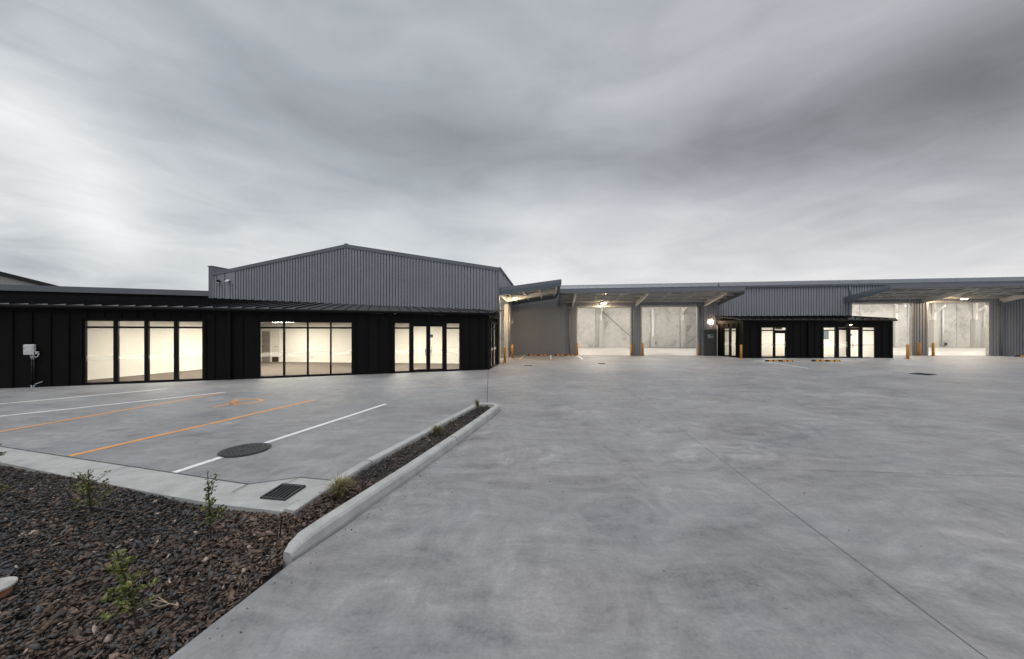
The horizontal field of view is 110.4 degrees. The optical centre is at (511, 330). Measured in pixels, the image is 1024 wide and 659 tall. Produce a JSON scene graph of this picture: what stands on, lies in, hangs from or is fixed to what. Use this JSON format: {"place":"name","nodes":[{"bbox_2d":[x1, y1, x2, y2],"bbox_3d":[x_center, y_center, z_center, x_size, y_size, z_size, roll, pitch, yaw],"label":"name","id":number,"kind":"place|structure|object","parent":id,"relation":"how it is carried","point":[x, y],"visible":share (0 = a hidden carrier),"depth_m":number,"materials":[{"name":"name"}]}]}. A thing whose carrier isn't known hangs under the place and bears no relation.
{"place":"outdoors","nodes":[
{"label":"outdoors","id":0,"kind":"place"},
{"bbox_2d":[66,490,74,503],"bbox_3d":[-5.103,1.937,4.117,0.094,0.194,0.021,0,0,-14],"label":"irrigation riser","id":1,"kind":"object","parent":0,"point":[69,495],"visible":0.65,"depth_m":4.11,"materials":[{"name":"black plastic"}]},
{"bbox_2d":[0,405,490,658],"bbox_3d":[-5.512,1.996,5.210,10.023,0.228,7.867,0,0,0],"label":"gravel","id":2,"kind":"structure","parent":0,"point":[74,632],"depth_m":3.18,"materials":[{"name":"brown gravel"}]},
{"bbox_2d":[0,576,17,600],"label":"pit lid","id":3,"kind":"object","parent":2,"relation":"in","point":[6,585],"visible":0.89,"depth_m":2.73,"materials":[{"name":"concrete"}]},
{"bbox_2d":[65,468,113,513],"bbox_3d":[-4.682,1.821,3.917,0.314,0.578,0.368,0,0,14],"label":"sapling","id":4,"kind":"object","parent":2,"relation":"on","point":[87,486],"visible":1,"depth_m":3.94,"materials":[{"name":"green plant"}]},
{"bbox_2d":[73,503,127,512],"bbox_3d":[-4.621,1.997,3.977,0.834,0.088,0.089,0,0,10],"label":"irrigation pipe","id":5,"kind":"object","parent":2,"relation":"on","point":[105,509],"visible":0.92,"depth_m":3.92,"materials":[{"name":"black plastic"}]},
{"bbox_2d":[98,548,160,635],"bbox_3d":[-2.627,1.809,2.402,0.314,0.605,0.276,0,0,0],"label":"sapling","id":6,"kind":"object","parent":2,"relation":"on","point":[121,570],"visible":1,"depth_m":2.43,"materials":[{"name":"green plant"}]},
{"bbox_2d":[150,596,178,606],"bbox_3d":[-2.516,1.969,2.573,0.248,0.011,0.070,0,0,15],"label":"dry twig","id":7,"kind":"object","parent":2,"relation":"on","point":[167,603],"visible":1,"depth_m":2.56,"materials":[{"name":"beige wood"}]},
{"bbox_2d":[198,471,226,540],"bbox_3d":[-2.958,1.744,3.509,0.270,0.732,0.148,0,0,8],"label":"sapling","id":8,"kind":"object","parent":2,"relation":"on","point":[210,503],"visible":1,"depth_m":3.49,"materials":[{"name":"green plant"}]},
{"bbox_2d":[279,515,282,536],"bbox_3d":[-2.279,1.927,3.506,0.037,0.208,0.014,0,0,0],"label":"garden stake","id":9,"kind":"object","parent":2,"relation":"on","point":[280,526],"visible":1,"depth_m":3.50,"materials":[{"name":"brown wood"}]},
{"bbox_2d":[324,471,355,497],"bbox_3d":[-2.032,1.840,4.219,0.454,0.260,0.458,0,0,0],"label":"grass tuft","id":10,"kind":"object","parent":2,"relation":"on","point":[341,488],"visible":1,"depth_m":4.20,"materials":[{"name":"plant"}]},
{"bbox_2d":[428,423,444,435],"bbox_3d":[-1.383,1.818,6.594,0.358,0.244,0.349,0,0,0],"label":"grass tuft","id":11,"kind":"object","parent":2,"relation":"on","point":[437,430],"visible":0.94,"depth_m":6.57,"materials":[{"name":"plant"}]},
{"bbox_2d":[0,347,1023,658],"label":"yard pavement","id":12,"kind":"structure","parent":0,"point":[490,541],"depth_m":4.17,"materials":[{"name":"concrete"}]},
{"bbox_2d":[1,389,160,403],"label":"parking line","id":13,"kind":"object","parent":12,"relation":"on","point":[79,396],"visible":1,"depth_m":10.82,"materials":[{"name":"white paint"}]},
{"bbox_2d":[0,393,219,431],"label":"parking line","id":14,"kind":"object","parent":12,"relation":"on","point":[102,413],"visible":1,"depth_m":8.49,"materials":[{"name":"orange paint"}]},
{"bbox_2d":[3,392,223,415],"bbox_3d":[-11.008,1.996,9.542,0.110,0.001,5.268,0,0,39],"label":"parking line","id":15,"kind":"object","parent":12,"relation":"on","point":[107,404],"visible":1,"depth_m":9.58,"materials":[{"name":"white paint"}]},
{"bbox_2d":[0,447,328,518],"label":"edge kerb","id":16,"kind":"structure","parent":12,"relation":"on","point":[185,488],"depth_m":4.66,"materials":[{"name":"concrete"}]},
{"bbox_2d":[0,446,328,490],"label":"kerb joints","id":17,"kind":"object","parent":16,"relation":"on","point":[166,471],"visible":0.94,"depth_m":5.03,"materials":[{"name":"grey concrete"}]},
{"bbox_2d":[260,483,305,500],"bbox_3d":[-2.801,1.980,4.362,0.336,0.040,0.425,0,0,3],"label":"drain grate","id":18,"kind":"object","parent":16,"relation":"on","point":[283,492],"visible":0.94,"depth_m":4.34,"materials":[{"name":"metal"}]},
{"bbox_2d":[68,400,313,455],"bbox_3d":[-6.395,1.996,7.996,0.120,0.001,4.819,0,0,16],"label":"parking line","id":19,"kind":"object","parent":12,"relation":"on","point":[180,430],"visible":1,"depth_m":7.06,"materials":[{"name":"orange paint"}]},
{"bbox_2d":[215,399,262,406],"bbox_3d":[-7.575,1.995,9.878,0.918,0.001,1.184,0,0,0],"label":"wheelchair symbol","id":20,"kind":"object","parent":12,"relation":"on","point":[233,403],"visible":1,"depth_m":9.91,"materials":[{"name":"orange paint"}]},
{"bbox_2d":[217,443,271,456],"bbox_3d":[-4.471,1.986,5.961,0.735,0.019,0.735,0,0,0],"label":"manhole cover","id":21,"kind":"object","parent":12,"relation":"on","point":[244,449],"visible":1,"depth_m":5.93,"materials":[{"name":"metal"}]},
{"bbox_2d":[0,284,503,388],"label":"black office","id":22,"kind":"structure","parent":12,"relation":"on","point":[77,336],"depth_m":15.91,"materials":[{"name":"metal"}]},
{"bbox_2d":[23,344,38,379],"bbox_3d":[-16.934,1.112,12.540,0.385,1.276,0.133,0,0,-20],"label":"switch box","id":23,"kind":"object","parent":22,"relation":"attached to","point":[29,349],"visible":1,"depth_m":12.53,"materials":[{"name":"white plastic"}]},
{"bbox_2d":[79,318,205,384],"bbox_3d":[-14.084,0.745,13.706,3.739,2.470,0.145,0,0,-20],"label":"window","id":24,"kind":"structure","parent":22,"relation":"in","point":[83,322],"depth_m":13.55,"materials":[{"name":"black metal"}]},
{"bbox_2d":[261,330,270,361],"bbox_3d":[-15.820,0.965,22.838,0.721,2.030,0.082,0,0,6],"label":"inner door","id":25,"kind":"structure","parent":22,"relation":"in","point":[265,334],"depth_m":22.85,"materials":[{"name":"wood"}]},
{"bbox_2d":[270,330,279,361],"bbox_3d":[-15.170,0.965,22.773,0.643,2.030,0.082,0,0,6],"label":"inner door","id":26,"kind":"structure","parent":22,"relation":"in","point":[275,334],"depth_m":22.78,"materials":[{"name":"metal"}]},
{"bbox_2d":[256,319,353,377],"bbox_3d":[-8.945,0.745,15.569,3.748,2.470,0.145,0,0,-20],"label":"window","id":27,"kind":"structure","parent":22,"relation":"in","point":[258,321],"depth_m":15.44,"materials":[{"name":"black metal"}]},
{"bbox_2d":[413,325,426,371],"bbox_3d":[-4.440,0.835,17.172,0.703,2.270,0.165,0,0,-20],"label":"glass door","id":28,"kind":"structure","parent":22,"relation":"in","point":[414,370],"depth_m":17.18,"materials":[{"name":"glass"}]},
{"bbox_2d":[430,325,442,370],"bbox_3d":[-3.707,0.835,17.438,0.687,2.270,0.165,0,0,-20],"label":"glass door","id":29,"kind":"structure","parent":22,"relation":"in","point":[441,369],"depth_m":17.53,"materials":[{"name":"glass"}]},
{"bbox_2d":[490,322,497,367],"bbox_3d":[-1.043,0.745,19.909,0.145,2.470,2.227,0,0,7],"label":"window","id":30,"kind":"structure","parent":22,"relation":"in","point":[492,324],"depth_m":19.78,"materials":[{"name":"black metal"}]},
{"bbox_2d":[173,404,385,472],"bbox_3d":[-4.106,1.995,7.372,0.110,0.001,4.901,0,0,16],"label":"parking line","id":31,"kind":"object","parent":12,"relation":"on","point":[195,465],"visible":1,"depth_m":6.78,"materials":[{"name":"white paint"}]},
{"bbox_2d":[207,243,560,363],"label":"gabled warehouse","id":32,"kind":"structure","parent":12,"relation":"on","point":[345,273],"depth_m":22.38,"materials":[{"name":"metal"}]},
{"bbox_2d":[283,403,500,567],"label":"island kerb","id":33,"kind":"structure","parent":12,"relation":"on","point":[315,533],"depth_m":4.36,"materials":[{"name":"concrete"}]},
{"bbox_2d":[503,347,506,362],"bbox_3d":[-0.444,1.505,22.222,0.260,0.990,0.260,0,0,6],"label":"bollard","id":34,"kind":"object","parent":12,"relation":"on","point":[504,355],"visible":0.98,"depth_m":22.16,"materials":[{"name":"metal"}]},
{"bbox_2d":[527,354,547,355],"bbox_3d":[2.093,1.948,28.820,1.700,0.103,0.154,0,0,6],"label":"wheel stop","id":35,"kind":"object","parent":12,"relation":"on","point":[537,355],"visible":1,"depth_m":28.76,"materials":[{"name":"yellow rubber"}]},
{"bbox_2d":[554,354,574,355],"bbox_3d":[4.261,1.948,28.735,1.700,0.103,0.154,0,0,6],"label":"wheel stop","id":36,"kind":"object","parent":12,"relation":"on","point":[564,355],"visible":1,"depth_m":28.68,"materials":[{"name":"yellow rubber"}]},
{"bbox_2d":[209,401,929,638],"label":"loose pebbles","id":37,"kind":"object","parent":12,"relation":"on","point":[429,494],"visible":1,"depth_m":4.31,"materials":[{"name":"stone"}]},
{"bbox_2d":[738,345,743,358],"bbox_3d":[16.249,1.472,25.212,0.260,0.990,0.260,0,0,6],"label":"bollard","id":38,"kind":"object","parent":12,"relation":"on","point":[740,352],"visible":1,"depth_m":25.14,"materials":[{"name":"metal"}]},
{"bbox_2d":[487,370,1016,658],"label":"pavement joints","id":39,"kind":"object","parent":12,"relation":"on","point":[789,510],"visible":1,"depth_m":4.91,"materials":[{"name":"grey concrete"}]},
{"bbox_2d":[513,277,1023,355],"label":"long warehouse","id":40,"kind":"structure","parent":12,"relation":"on","point":[986,318],"depth_m":28.94,"materials":[{"name":"metal"}]},
{"bbox_2d":[704,330,716,355],"bbox_3d":[15.848,0.931,28.420,0.966,2.082,0.150,0,0,6],"label":"door","id":41,"kind":"structure","parent":40,"relation":"in","point":[710,344],"depth_m":28.37,"materials":[{"name":"metal"}]},
{"bbox_2d":[765,360,793,361],"bbox_3d":[17.117,1.909,22.793,1.700,0.103,0.154,0,0,6],"label":"wheel stop","id":42,"kind":"object","parent":12,"relation":"on","point":[779,360],"visible":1,"depth_m":22.73,"materials":[{"name":"yellow rubber"}]},
{"bbox_2d":[715,315,897,357],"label":"black office","id":43,"kind":"structure","parent":12,"relation":"on","point":[812,336],"depth_m":25.49,"materials":[{"name":"metal"}]},
{"bbox_2d":[722,327,736,356],"bbox_3d":[16.541,0.820,27.012,0.145,2.240,1.484,0,0,-9],"label":"window","id":44,"kind":"structure","parent":43,"relation":"in","point":[730,330],"depth_m":26.92,"materials":[{"name":"black metal"}]},
{"bbox_2d":[775,332,785,357],"bbox_3d":[19.213,1.010,25.438,0.751,1.840,0.165,0,0,6],"label":"glass door","id":45,"kind":"structure","parent":43,"relation":"in","point":[775,332],"depth_m":25.46,"materials":[{"name":"glass"}]},
{"bbox_2d":[839,329,847,357],"bbox_3d":[23.324,0.890,25.026,0.624,2.080,0.165,0,0,6],"label":"glass door","id":46,"kind":"structure","parent":43,"relation":"in","point":[839,329],"depth_m":25.03,"materials":[{"name":"glass"}]},
{"bbox_2d":[850,329,859,357],"bbox_3d":[24.075,0.890,24.976,0.634,2.080,0.178,0,0,0],"label":"glass door","id":47,"kind":"structure","parent":43,"relation":"in","point":[850,329],"depth_m":24.97,"materials":[{"name":"glass"}]},
{"bbox_2d":[811,360,840,361],"bbox_3d":[19.887,1.887,22.535,1.700,0.103,0.154,0,0,6],"label":"wheel stop","id":48,"kind":"object","parent":12,"relation":"on","point":[826,360],"visible":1,"depth_m":22.47,"materials":[{"name":"yellow rubber"}]},
{"bbox_2d":[904,344,908,358],"bbox_3d":[26.523,1.388,23.830,0.260,0.990,0.260,0,0,6],"label":"bollard","id":49,"kind":"object","parent":12,"relation":"on","point":[907,351],"visible":0.98,"depth_m":23.79,"materials":[{"name":"metal"}]},
{"bbox_2d":[915,342,919,355],"bbox_3d":[30.439,1.361,26.596,0.260,0.990,0.260,0,0,6],"label":"bollard","id":50,"kind":"object","parent":12,"relation":"on","point":[918,348],"visible":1,"depth_m":26.57,"materials":[{"name":"metal"}]},
{"bbox_2d":[909,373,936,374],"bbox_3d":[18.544,1.941,16.041,0.860,0.016,0.620,0,0,-22],"label":"yard grate","id":51,"kind":"object","parent":12,"relation":"on","point":[922,374],"visible":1,"depth_m":15.90,"materials":[{"name":"metal"}]},
{"bbox_2d":[930,343,934,355],"bbox_3d":[31.130,1.358,26.281,0.260,0.990,0.260,0,0,6],"label":"bollard","id":52,"kind":"object","parent":12,"relation":"on","point":[933,349],"visible":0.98,"depth_m":26.22,"materials":[{"name":"metal"}]},
{"bbox_2d":[0,0,1023,290],"label":"sky","id":53,"kind":"structure","parent":0,"point":[145,144],"materials":[{"name":"grey"}]},
{"label":"ground","id":54,"kind":"structure","parent":0,"visible":0},
{"bbox_2d":[0,271,56,285],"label":"neighbour shed","id":55,"kind":"structure","parent":54,"relation":"on","point":[8,279],"depth_m":45.88,"materials":[{"name":"grey metal"}]}
]}

